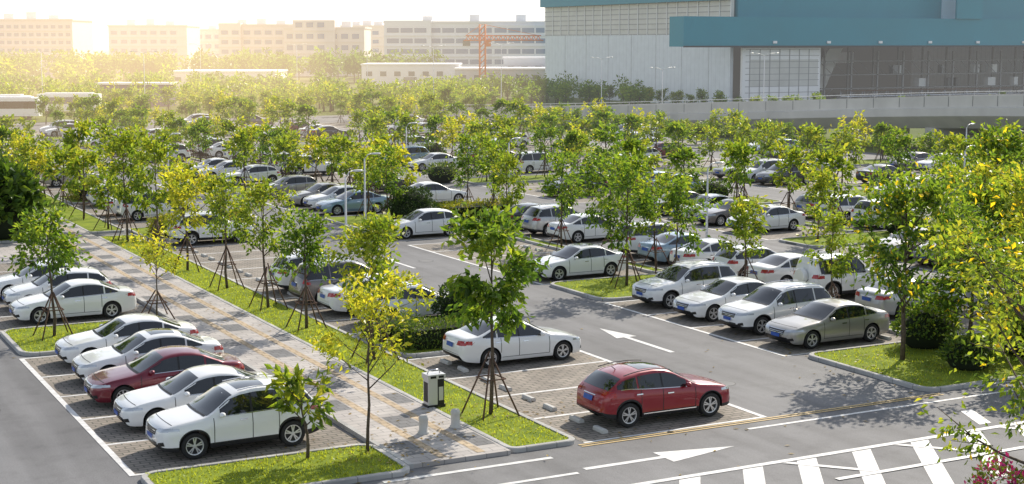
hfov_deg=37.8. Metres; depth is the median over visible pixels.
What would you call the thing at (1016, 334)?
shrub
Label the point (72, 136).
staked tree
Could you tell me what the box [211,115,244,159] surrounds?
staked tree
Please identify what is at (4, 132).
staked tree
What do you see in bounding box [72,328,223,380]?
parked car
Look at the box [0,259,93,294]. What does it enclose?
parked car
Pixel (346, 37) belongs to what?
office building
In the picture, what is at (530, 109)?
staked tree
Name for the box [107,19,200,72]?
office building
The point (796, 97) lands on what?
street tree
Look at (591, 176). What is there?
staked tree
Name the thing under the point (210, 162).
parked car
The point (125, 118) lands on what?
staked tree
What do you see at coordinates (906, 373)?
grass island
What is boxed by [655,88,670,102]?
street tree
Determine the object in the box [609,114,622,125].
street tree
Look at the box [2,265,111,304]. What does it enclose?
parked car
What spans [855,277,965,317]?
parked car
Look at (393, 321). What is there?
clipped hedge
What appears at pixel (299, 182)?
parked car
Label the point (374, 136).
staked tree
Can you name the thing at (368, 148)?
staked tree
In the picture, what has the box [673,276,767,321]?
parked car
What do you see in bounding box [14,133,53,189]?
staked tree
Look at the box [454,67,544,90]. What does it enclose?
warehouse
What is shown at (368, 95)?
staked tree
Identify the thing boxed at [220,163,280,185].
parked car
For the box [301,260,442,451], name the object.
young tree
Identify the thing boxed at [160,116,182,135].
staked tree
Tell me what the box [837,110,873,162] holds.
staked tree
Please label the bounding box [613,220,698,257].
parked car
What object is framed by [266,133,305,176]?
staked tree
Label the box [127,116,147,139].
staked tree
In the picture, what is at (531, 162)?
parked car
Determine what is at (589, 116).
street tree
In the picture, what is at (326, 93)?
distant tree belt
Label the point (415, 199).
round bush
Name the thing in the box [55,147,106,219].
staked tree
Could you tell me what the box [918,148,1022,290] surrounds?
street tree
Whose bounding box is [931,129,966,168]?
staked tree
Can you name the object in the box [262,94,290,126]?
staked tree
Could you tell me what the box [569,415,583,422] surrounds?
wheel stop
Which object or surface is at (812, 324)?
parked car
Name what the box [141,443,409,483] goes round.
grass island
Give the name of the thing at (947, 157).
staked tree
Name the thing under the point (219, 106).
staked tree
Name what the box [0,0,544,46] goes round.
sky
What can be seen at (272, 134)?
staked tree
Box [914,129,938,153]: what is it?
street tree
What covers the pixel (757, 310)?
parked car
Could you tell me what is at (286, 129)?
staked tree
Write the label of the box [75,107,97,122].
staked tree
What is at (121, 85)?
building
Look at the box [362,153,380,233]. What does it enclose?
street lamp
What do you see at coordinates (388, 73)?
warehouse
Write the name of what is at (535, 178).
grass island
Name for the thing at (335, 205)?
parked car
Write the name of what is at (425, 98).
staked tree
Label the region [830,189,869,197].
grass island
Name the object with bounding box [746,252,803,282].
parked car
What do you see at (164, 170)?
grass island
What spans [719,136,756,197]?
staked tree
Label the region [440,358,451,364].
wheel stop
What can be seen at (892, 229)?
round bush
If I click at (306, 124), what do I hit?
parked car
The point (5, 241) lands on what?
grass island
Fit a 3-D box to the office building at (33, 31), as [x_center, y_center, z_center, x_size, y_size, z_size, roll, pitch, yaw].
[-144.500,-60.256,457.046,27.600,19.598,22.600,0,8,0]
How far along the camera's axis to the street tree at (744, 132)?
153.20 m
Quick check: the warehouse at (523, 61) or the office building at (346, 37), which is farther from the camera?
the office building at (346, 37)
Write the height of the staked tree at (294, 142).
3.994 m
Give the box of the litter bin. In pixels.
[422,369,445,407]
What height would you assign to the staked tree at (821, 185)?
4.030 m
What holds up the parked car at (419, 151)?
on the parking bay paving
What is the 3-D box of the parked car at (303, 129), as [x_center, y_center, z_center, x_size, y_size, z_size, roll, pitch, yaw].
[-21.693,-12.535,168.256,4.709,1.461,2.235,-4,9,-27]
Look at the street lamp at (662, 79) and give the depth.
198.93 m
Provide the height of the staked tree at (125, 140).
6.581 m
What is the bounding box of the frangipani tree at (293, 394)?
[261,363,336,458]
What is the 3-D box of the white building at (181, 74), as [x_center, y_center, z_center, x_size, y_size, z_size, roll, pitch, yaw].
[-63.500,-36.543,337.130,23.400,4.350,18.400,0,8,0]
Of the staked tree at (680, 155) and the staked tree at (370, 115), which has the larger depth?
the staked tree at (370, 115)
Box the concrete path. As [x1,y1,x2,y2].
[0,243,49,262]
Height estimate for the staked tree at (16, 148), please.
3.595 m
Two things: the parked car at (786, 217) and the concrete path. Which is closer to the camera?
the concrete path
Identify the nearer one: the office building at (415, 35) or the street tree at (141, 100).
the street tree at (141, 100)
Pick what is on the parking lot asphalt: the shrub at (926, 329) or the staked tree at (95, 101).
the staked tree at (95, 101)
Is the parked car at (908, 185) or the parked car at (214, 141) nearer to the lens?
the parked car at (908, 185)
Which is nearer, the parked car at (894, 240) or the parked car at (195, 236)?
the parked car at (894, 240)
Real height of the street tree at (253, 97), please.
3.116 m
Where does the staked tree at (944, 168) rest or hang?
on the grass island
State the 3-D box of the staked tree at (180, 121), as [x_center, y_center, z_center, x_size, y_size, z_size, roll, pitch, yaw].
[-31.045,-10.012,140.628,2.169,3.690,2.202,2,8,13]
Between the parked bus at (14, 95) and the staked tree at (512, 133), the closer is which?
the staked tree at (512, 133)
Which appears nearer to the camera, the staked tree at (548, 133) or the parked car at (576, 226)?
the parked car at (576, 226)
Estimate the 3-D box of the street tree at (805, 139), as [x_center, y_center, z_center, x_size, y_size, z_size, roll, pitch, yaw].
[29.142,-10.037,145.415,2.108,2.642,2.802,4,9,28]
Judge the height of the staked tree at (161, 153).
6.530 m
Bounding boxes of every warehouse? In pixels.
[360,63,461,88]
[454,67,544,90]
[503,57,544,66]
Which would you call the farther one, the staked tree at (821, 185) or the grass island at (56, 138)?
the grass island at (56, 138)
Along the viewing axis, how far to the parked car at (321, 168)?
119.21 m
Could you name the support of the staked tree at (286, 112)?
on the parking bay paving
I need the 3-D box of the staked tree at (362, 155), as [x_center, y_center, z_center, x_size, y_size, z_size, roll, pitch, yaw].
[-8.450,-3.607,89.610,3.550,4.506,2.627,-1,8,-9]
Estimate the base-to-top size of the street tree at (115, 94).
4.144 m
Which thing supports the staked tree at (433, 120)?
on the grass island
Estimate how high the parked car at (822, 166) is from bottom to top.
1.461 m
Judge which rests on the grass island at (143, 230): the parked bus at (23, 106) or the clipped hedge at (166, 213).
the clipped hedge at (166, 213)
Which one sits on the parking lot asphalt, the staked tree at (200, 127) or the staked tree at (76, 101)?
the staked tree at (76, 101)
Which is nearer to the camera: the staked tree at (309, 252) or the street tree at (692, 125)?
the staked tree at (309, 252)
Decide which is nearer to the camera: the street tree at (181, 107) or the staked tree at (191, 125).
the staked tree at (191, 125)
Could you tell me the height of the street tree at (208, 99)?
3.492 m
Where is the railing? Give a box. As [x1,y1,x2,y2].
[840,87,1020,98]
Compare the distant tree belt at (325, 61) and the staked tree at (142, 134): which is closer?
the staked tree at (142, 134)
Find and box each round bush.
[380,185,441,219]
[421,160,462,182]
[429,281,499,318]
[691,177,735,195]
[805,145,832,162]
[872,206,929,232]
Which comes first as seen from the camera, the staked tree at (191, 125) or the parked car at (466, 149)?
the parked car at (466, 149)
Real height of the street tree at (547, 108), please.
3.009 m
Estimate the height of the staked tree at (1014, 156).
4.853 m
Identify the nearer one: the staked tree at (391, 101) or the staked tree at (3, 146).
the staked tree at (3, 146)
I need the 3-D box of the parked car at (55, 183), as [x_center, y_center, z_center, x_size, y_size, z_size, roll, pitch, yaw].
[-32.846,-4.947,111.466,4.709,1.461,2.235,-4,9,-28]
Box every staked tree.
[0,114,20,143]
[0,124,25,158]
[0,125,7,157]
[0,128,38,170]
[2,199,92,340]
[6,131,33,157]
[14,117,35,145]
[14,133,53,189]
[25,142,74,200]
[34,144,82,208]
[37,137,62,166]
[49,110,66,137]
[52,116,101,200]
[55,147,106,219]
[64,98,79,119]
[65,140,91,157]
[72,94,87,119]
[73,99,93,119]
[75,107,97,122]
[75,160,134,229]
[82,91,107,122]
[87,119,154,241]
[90,113,113,148]
[91,131,134,176]
[94,103,119,126]
[102,96,123,128]
[112,108,130,128]
[117,113,138,133]
[117,124,172,189]
[120,224,189,318]
[125,102,149,131]
[125,106,139,130]
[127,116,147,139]
[128,125,187,256]
[141,105,161,127]
[150,109,179,141]
[151,162,233,272]
[152,128,183,169]
[153,155,220,212]
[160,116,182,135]
[169,116,189,143]
[179,118,196,140]
[180,123,202,157]
[183,122,216,163]
[192,117,220,160]
[193,169,259,290]
[201,110,226,137]
[209,88,241,117]
[210,97,234,132]
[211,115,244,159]
[221,124,261,190]
[225,174,298,311]
[226,96,242,127]
[232,126,251,160]
[235,98,260,126]
[239,100,258,124]
[240,118,281,163]
[240,125,267,163]
[256,121,284,167]
[257,98,286,126]
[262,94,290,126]
[265,129,305,174]
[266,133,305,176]
[269,205,341,331]
[273,122,291,136]
[280,99,304,136]
[292,104,320,139]
[294,126,339,181]
[312,133,346,184]
[313,204,417,364]
[326,130,365,184]
[328,138,365,184]
[342,145,398,218]
[346,107,373,147]
[349,88,368,122]
[350,137,396,192]
[355,109,393,148]
[358,86,383,108]
[359,133,420,188]
[360,112,391,147]
[362,142,417,218]
[363,102,383,142]
[364,131,393,161]
[375,95,394,124]
[379,102,411,145]
[382,93,400,123]
[391,110,424,145]
[395,91,421,119]
[413,90,439,121]
[423,113,453,151]
[430,99,451,129]
[432,115,473,163]
[437,201,549,420]
[445,101,467,134]
[445,110,478,152]
[445,130,490,199]
[456,118,490,165]
[472,107,492,126]
[472,129,499,180]
[474,136,515,204]
[477,145,533,221]
[479,113,520,164]
[488,97,518,130]
[495,124,534,178]
[505,96,534,132]
[512,105,534,137]
[524,101,557,145]
[527,118,561,176]
[536,106,564,152]
[536,147,586,249]
[545,106,574,147]
[557,123,599,168]
[557,128,593,169]
[560,149,637,259]
[568,116,594,152]
[580,97,613,129]
[580,117,624,175]
[588,147,662,287]
[592,103,618,151]
[601,135,651,207]
[616,112,643,139]
[619,166,692,273]
[621,137,666,194]
[622,106,653,138]
[635,170,723,264]
[638,113,667,159]
[660,120,693,170]
[665,119,701,162]
[665,145,708,189]
[691,125,734,169]
[697,108,732,147]
[716,192,773,279]
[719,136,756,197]
[720,107,744,140]
[721,114,766,147]
[722,140,769,198]
[751,118,776,156]
[756,121,792,159]
[768,139,818,210]
[791,122,827,164]
[795,200,864,298]
[801,167,840,241]
[807,142,864,227]
[825,121,865,182]
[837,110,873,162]
[868,122,896,162]
[879,123,924,178]
[920,150,958,203]
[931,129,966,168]
[931,161,974,221]
[943,132,983,178]
[990,134,1023,168]
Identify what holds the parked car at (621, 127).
on the parking bay paving
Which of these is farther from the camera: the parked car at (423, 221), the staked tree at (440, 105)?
the staked tree at (440, 105)
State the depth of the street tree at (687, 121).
164.44 m
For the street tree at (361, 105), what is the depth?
199.71 m
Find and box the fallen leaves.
[13,296,986,483]
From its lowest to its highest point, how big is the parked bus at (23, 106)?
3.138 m
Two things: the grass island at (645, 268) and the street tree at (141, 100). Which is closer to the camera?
the grass island at (645, 268)
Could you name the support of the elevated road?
on the ground
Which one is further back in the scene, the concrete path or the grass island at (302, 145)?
the grass island at (302, 145)
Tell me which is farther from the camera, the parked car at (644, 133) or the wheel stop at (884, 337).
the parked car at (644, 133)
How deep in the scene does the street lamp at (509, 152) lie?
96.11 m
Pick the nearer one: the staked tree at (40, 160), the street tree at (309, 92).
the staked tree at (40, 160)
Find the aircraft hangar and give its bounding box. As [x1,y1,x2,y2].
[540,0,1023,102]
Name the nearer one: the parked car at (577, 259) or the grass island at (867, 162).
the parked car at (577, 259)
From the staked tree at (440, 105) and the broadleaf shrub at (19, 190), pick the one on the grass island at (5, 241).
the broadleaf shrub at (19, 190)
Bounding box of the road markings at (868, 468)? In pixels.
[0,122,1023,483]
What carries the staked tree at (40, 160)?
on the grass island at (88, 222)
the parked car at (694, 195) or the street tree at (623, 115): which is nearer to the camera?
the parked car at (694, 195)
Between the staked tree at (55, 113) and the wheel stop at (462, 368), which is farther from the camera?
the staked tree at (55, 113)
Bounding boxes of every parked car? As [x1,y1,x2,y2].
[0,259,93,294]
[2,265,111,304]
[9,278,136,323]
[39,120,77,134]
[39,166,103,186]
[44,123,77,136]
[55,313,198,362]
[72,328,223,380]
[79,128,121,144]
[84,134,120,147]
[84,345,244,402]
[86,183,130,203]
[102,197,117,213]
[113,364,272,426]
[116,191,191,220]
[142,142,190,162]
[145,128,184,141]
[145,374,320,458]
[167,210,254,244]
[178,113,208,123]
[182,158,226,177]
[186,116,209,124]
[193,137,222,155]
[196,160,250,178]
[203,141,235,157]
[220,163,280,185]
[223,147,271,160]
[238,115,271,126]
[259,173,317,197]
[267,250,369,288]
[268,151,303,173]
[282,154,338,174]
[285,182,339,206]
[289,121,310,134]
[289,257,396,303]
[298,124,322,136]
[303,185,356,207]
[309,125,350,138]
[315,189,388,215]
[317,273,384,315]
[354,173,414,192]
[364,281,448,317]
[380,145,429,162]
[383,121,401,133]
[394,208,459,238]
[395,114,425,122]
[396,135,441,148]
[401,122,439,134]
[403,181,466,201]
[405,152,459,170]
[417,142,446,152]
[443,316,580,367]
[448,121,468,132]
[456,145,479,160]
[465,148,480,162]
[491,132,528,146]
[498,203,541,230]
[514,151,565,172]
[521,203,577,236]
[530,243,625,280]
[543,170,608,195]
[547,213,617,242]
[576,359,729,427]
[608,123,640,137]
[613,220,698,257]
[615,147,660,163]
[625,126,659,138]
[632,259,736,308]
[635,171,664,191]
[638,231,699,264]
[639,137,660,145]
[649,141,675,155]
[651,190,699,215]
[652,173,711,193]
[669,238,734,263]
[670,193,729,217]
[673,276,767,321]
[693,198,758,225]
[712,244,775,276]
[713,159,755,179]
[718,279,831,334]
[726,204,804,231]
[738,158,781,182]
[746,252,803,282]
[749,136,778,153]
[755,161,813,185]
[756,138,800,154]
[764,151,788,158]
[765,298,889,348]
[793,192,832,218]
[793,251,885,297]
[794,157,835,171]
[818,193,864,223]
[850,198,924,229]
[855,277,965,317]
[856,164,912,182]
[871,177,920,195]
[872,226,935,259]
[887,151,931,169]
[912,241,951,268]
[915,152,957,170]
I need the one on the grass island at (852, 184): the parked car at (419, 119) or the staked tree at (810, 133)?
the staked tree at (810, 133)
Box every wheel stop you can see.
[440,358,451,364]
[457,366,468,371]
[499,384,511,390]
[522,394,535,401]
[543,403,556,410]
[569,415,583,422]
[593,425,607,433]
[877,335,891,339]
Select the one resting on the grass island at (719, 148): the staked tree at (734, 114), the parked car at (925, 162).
the staked tree at (734, 114)
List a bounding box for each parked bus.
[0,94,30,116]
[0,96,41,118]
[37,92,101,113]
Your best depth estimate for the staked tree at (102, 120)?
144.21 m
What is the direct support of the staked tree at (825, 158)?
on the parking lot asphalt
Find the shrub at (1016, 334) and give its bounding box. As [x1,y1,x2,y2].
[982,304,1023,356]
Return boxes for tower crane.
[463,24,542,77]
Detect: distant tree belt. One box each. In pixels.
[0,52,102,80]
[0,63,345,98]
[0,74,487,113]
[1,45,448,83]
[420,71,655,105]
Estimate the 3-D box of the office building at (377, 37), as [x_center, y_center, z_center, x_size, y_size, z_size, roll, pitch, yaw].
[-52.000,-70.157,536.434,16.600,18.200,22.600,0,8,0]
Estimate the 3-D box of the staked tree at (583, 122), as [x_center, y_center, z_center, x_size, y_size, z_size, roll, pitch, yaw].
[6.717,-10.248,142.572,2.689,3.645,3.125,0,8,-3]
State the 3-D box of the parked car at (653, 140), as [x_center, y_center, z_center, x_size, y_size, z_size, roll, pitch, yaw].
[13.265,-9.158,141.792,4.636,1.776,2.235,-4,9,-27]
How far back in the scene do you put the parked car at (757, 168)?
114.04 m
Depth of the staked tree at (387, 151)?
85.91 m
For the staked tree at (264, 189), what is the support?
on the grass island at (406, 380)
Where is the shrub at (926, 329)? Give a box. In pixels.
[889,302,966,348]
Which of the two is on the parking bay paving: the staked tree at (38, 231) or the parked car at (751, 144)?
the parked car at (751, 144)
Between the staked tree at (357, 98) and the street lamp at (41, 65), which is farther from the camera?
the street lamp at (41, 65)
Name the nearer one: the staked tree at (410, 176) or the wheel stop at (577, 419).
the wheel stop at (577, 419)
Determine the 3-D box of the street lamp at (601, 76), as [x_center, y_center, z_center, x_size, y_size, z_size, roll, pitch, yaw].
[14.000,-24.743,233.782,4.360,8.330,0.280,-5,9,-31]
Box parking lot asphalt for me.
[0,115,1023,483]
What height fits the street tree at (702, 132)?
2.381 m
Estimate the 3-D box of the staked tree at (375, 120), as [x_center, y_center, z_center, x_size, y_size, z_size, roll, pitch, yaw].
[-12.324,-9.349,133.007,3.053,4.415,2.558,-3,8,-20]
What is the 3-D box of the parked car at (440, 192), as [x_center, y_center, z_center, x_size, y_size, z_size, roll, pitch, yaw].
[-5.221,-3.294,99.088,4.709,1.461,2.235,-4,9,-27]
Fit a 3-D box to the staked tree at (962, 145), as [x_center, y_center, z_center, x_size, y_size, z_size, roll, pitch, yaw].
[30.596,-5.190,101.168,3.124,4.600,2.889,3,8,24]
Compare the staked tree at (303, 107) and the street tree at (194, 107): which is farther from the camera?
the street tree at (194, 107)
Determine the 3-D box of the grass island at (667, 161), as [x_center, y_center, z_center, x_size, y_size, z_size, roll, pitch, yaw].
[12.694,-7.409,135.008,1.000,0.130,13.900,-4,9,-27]
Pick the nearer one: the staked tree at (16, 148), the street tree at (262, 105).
the staked tree at (16, 148)
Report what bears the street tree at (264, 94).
on the parking lot asphalt
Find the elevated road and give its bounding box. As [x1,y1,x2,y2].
[360,91,1023,151]
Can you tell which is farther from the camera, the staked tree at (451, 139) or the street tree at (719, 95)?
the street tree at (719, 95)
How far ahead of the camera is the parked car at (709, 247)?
69.21 m
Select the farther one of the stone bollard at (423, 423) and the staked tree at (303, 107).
the staked tree at (303, 107)
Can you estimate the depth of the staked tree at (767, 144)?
119.46 m
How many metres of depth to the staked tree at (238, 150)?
124.42 m
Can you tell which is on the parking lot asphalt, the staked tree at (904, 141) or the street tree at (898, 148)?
the street tree at (898, 148)
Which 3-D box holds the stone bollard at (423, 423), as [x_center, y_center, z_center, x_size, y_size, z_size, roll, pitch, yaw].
[-2.391,4.917,40.412,0.320,0.520,0.320,-4,9,-27]
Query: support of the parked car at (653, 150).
on the parking bay paving
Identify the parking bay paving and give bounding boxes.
[0,122,1023,473]
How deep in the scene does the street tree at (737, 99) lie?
224.74 m
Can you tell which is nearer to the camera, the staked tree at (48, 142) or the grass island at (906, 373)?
the grass island at (906, 373)
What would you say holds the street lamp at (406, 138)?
on the parking lot asphalt
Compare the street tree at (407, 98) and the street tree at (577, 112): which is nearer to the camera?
the street tree at (577, 112)
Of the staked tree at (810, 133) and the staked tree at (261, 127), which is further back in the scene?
the staked tree at (261, 127)
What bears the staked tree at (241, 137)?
on the grass island at (239, 190)
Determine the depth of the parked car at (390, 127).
174.54 m
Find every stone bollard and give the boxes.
[418,414,428,434]
[450,408,460,428]
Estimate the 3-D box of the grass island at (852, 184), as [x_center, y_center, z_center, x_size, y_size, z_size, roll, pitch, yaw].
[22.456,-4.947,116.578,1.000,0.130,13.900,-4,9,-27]
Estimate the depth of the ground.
234.10 m
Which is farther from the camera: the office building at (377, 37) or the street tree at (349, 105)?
the office building at (377, 37)
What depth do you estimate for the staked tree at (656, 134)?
133.94 m
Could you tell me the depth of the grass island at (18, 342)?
53.83 m
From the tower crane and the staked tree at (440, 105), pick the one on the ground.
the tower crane
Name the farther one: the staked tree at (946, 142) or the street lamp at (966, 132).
the street lamp at (966, 132)
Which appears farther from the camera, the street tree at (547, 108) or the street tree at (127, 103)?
the street tree at (127, 103)
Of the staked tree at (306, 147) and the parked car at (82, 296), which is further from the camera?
the staked tree at (306, 147)
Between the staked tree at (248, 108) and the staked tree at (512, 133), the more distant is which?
the staked tree at (248, 108)
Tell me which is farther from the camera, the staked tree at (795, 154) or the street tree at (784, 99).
the street tree at (784, 99)
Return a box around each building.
[0,12,93,77]
[97,82,176,105]
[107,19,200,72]
[169,69,287,90]
[200,26,218,67]
[218,19,292,60]
[283,20,371,76]
[340,20,383,60]
[383,15,544,66]
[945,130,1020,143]
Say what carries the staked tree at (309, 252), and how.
on the grass island at (406, 380)
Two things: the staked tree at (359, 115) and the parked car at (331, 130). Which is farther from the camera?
the parked car at (331, 130)
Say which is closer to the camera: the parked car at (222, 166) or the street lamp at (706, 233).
the street lamp at (706, 233)
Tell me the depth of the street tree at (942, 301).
50.77 m
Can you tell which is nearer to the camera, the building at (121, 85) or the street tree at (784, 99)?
the street tree at (784, 99)
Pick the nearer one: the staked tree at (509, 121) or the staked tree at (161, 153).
the staked tree at (161, 153)
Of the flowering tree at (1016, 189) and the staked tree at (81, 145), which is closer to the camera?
the flowering tree at (1016, 189)
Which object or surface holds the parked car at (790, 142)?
on the parking bay paving
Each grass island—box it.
[0,231,30,243]
[1,317,170,355]
[41,191,124,233]
[48,136,127,139]
[58,195,93,203]
[98,234,574,452]
[128,227,174,240]
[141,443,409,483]
[150,162,267,172]
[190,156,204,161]
[224,183,352,195]
[296,142,368,147]
[324,213,479,231]
[357,332,447,357]
[439,137,549,142]
[455,174,560,183]
[461,165,511,174]
[509,234,664,273]
[547,149,621,155]
[550,274,656,300]
[596,196,781,212]
[656,166,717,173]
[659,160,699,165]
[691,146,727,149]
[779,230,892,247]
[804,221,858,232]
[809,332,1023,391]
[810,180,861,186]
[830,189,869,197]
[833,159,887,165]
[887,323,900,335]
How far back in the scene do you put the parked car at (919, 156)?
124.97 m
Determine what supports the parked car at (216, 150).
on the parking bay paving
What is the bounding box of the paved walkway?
[31,210,510,468]
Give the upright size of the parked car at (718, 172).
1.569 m
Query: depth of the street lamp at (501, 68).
223.50 m
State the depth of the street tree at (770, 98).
219.27 m
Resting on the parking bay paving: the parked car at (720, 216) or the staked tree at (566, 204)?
the parked car at (720, 216)
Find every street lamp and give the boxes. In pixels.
[27,50,54,93]
[130,51,155,93]
[345,169,362,257]
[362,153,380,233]
[406,122,416,175]
[421,45,445,94]
[495,43,506,97]
[508,137,520,203]
[590,57,611,103]
[649,67,675,102]
[705,162,724,237]
[750,53,777,100]
[965,123,974,159]
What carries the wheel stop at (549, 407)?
on the parking bay paving
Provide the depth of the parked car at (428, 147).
135.75 m
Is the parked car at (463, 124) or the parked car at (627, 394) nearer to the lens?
the parked car at (627, 394)
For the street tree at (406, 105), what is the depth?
199.54 m
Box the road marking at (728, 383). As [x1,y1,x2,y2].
[718,381,735,385]
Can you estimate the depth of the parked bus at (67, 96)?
222.00 m
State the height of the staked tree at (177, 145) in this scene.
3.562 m
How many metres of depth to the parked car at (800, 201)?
90.44 m
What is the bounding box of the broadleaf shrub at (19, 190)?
[0,156,59,239]
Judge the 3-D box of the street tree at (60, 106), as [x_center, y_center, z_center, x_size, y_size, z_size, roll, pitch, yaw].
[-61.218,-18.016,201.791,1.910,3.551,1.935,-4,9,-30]
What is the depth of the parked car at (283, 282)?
63.25 m
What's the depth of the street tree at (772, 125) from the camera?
151.27 m
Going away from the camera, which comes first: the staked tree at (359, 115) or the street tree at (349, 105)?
the staked tree at (359, 115)
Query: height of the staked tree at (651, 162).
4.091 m
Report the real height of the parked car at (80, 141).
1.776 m
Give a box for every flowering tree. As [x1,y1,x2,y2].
[838,161,997,359]
[898,213,1023,470]
[907,162,1023,357]
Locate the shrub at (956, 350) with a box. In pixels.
[935,329,1005,370]
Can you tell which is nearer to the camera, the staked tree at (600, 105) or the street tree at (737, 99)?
the staked tree at (600, 105)
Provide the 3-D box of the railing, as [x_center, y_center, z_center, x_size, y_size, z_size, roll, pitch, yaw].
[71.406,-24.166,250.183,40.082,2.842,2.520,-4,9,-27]
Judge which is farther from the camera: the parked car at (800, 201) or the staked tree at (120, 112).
the staked tree at (120, 112)
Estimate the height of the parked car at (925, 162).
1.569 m
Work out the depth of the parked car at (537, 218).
82.02 m
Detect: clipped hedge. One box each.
[67,180,145,200]
[145,212,245,237]
[158,208,257,229]
[356,311,432,342]
[391,313,480,351]
[436,197,518,219]
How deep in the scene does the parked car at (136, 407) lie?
41.49 m
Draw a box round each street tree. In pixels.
[33,94,55,123]
[50,96,64,120]
[109,88,124,109]
[118,96,132,109]
[120,85,136,103]
[130,93,152,117]
[159,86,177,111]
[175,99,192,117]
[183,94,202,112]
[186,101,201,114]
[200,94,219,112]
[245,94,256,114]
[258,90,270,106]
[258,97,276,118]
[295,93,316,118]
[303,90,313,115]
[332,102,347,122]
[334,91,349,116]
[347,101,354,114]
[350,94,366,113]
[354,98,369,121]
[396,103,414,113]
[401,93,417,103]
[438,83,457,107]
[461,92,477,106]
[472,93,493,110]
[546,105,562,117]
[559,102,570,114]
[569,107,582,127]
[585,105,601,128]
[603,83,616,103]
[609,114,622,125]
[613,113,626,124]
[644,87,657,102]
[653,109,670,130]
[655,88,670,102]
[669,89,684,102]
[680,118,689,136]
[684,94,696,102]
[687,122,707,143]
[693,122,710,143]
[696,87,710,102]
[713,90,727,101]
[731,96,744,101]
[731,125,755,140]
[749,95,762,100]
[765,119,781,135]
[766,95,777,100]
[776,121,793,138]
[782,94,793,100]
[787,94,803,99]
[801,126,816,148]
[804,91,823,99]
[807,128,825,145]
[866,133,896,158]
[884,127,904,155]
[885,140,905,158]
[906,204,1015,339]
[913,117,1023,225]
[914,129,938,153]
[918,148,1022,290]
[925,157,1023,303]
[952,233,1023,327]
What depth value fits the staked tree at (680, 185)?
63.43 m
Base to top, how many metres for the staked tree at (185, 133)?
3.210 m
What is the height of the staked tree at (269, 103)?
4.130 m
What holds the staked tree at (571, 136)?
on the parking lot asphalt
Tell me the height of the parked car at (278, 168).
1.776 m
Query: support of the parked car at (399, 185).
on the parking bay paving
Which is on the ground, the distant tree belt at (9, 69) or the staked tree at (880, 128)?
the distant tree belt at (9, 69)
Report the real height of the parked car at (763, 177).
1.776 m
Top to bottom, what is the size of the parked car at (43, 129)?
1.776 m
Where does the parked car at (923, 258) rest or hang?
on the parking bay paving
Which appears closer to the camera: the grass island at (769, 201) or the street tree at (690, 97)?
the grass island at (769, 201)
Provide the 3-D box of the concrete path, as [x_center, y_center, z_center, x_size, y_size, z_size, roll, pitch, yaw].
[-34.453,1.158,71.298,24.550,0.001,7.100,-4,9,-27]
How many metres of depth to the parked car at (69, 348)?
49.70 m
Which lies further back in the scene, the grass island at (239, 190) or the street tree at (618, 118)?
the street tree at (618, 118)
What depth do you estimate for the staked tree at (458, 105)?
170.28 m
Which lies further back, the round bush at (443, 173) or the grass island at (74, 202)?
the round bush at (443, 173)
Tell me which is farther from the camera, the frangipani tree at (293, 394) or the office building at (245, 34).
the office building at (245, 34)
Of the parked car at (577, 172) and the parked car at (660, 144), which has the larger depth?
the parked car at (660, 144)
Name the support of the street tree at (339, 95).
on the ground
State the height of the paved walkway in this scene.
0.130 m
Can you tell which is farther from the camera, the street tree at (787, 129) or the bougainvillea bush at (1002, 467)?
the street tree at (787, 129)
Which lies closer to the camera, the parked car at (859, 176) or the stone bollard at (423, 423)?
the stone bollard at (423, 423)
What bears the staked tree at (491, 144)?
on the grass island at (351, 220)
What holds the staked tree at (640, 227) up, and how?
on the grass island at (645, 268)
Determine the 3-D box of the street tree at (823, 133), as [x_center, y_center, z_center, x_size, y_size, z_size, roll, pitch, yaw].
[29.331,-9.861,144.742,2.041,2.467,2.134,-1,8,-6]
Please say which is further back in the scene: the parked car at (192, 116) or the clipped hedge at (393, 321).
the parked car at (192, 116)
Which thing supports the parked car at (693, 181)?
on the parking bay paving
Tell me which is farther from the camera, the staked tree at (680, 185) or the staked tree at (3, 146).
the staked tree at (3, 146)
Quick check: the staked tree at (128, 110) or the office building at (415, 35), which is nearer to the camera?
the staked tree at (128, 110)
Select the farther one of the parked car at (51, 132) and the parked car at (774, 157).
the parked car at (51, 132)
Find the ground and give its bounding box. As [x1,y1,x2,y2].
[0,47,1018,164]
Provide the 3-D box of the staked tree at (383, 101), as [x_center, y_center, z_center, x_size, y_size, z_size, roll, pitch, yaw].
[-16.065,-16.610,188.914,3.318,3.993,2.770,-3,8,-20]
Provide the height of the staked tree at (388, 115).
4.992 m
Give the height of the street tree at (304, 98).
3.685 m
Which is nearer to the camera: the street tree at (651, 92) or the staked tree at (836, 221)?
the staked tree at (836, 221)
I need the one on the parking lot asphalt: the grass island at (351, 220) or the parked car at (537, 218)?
the grass island at (351, 220)
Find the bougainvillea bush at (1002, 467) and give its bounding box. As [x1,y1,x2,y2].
[964,451,1023,483]
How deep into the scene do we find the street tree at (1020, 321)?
48.57 m
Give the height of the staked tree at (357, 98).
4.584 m
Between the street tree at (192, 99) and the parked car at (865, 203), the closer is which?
the parked car at (865, 203)
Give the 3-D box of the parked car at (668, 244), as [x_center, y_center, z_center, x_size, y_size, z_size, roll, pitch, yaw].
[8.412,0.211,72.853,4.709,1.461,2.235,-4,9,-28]
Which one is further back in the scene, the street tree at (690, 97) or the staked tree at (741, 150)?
the street tree at (690, 97)
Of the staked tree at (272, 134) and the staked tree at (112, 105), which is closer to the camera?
the staked tree at (272, 134)
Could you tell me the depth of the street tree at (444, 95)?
216.44 m
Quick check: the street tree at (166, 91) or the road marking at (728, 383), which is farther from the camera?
the street tree at (166, 91)
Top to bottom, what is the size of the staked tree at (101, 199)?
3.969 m
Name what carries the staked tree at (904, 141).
on the grass island at (861, 192)

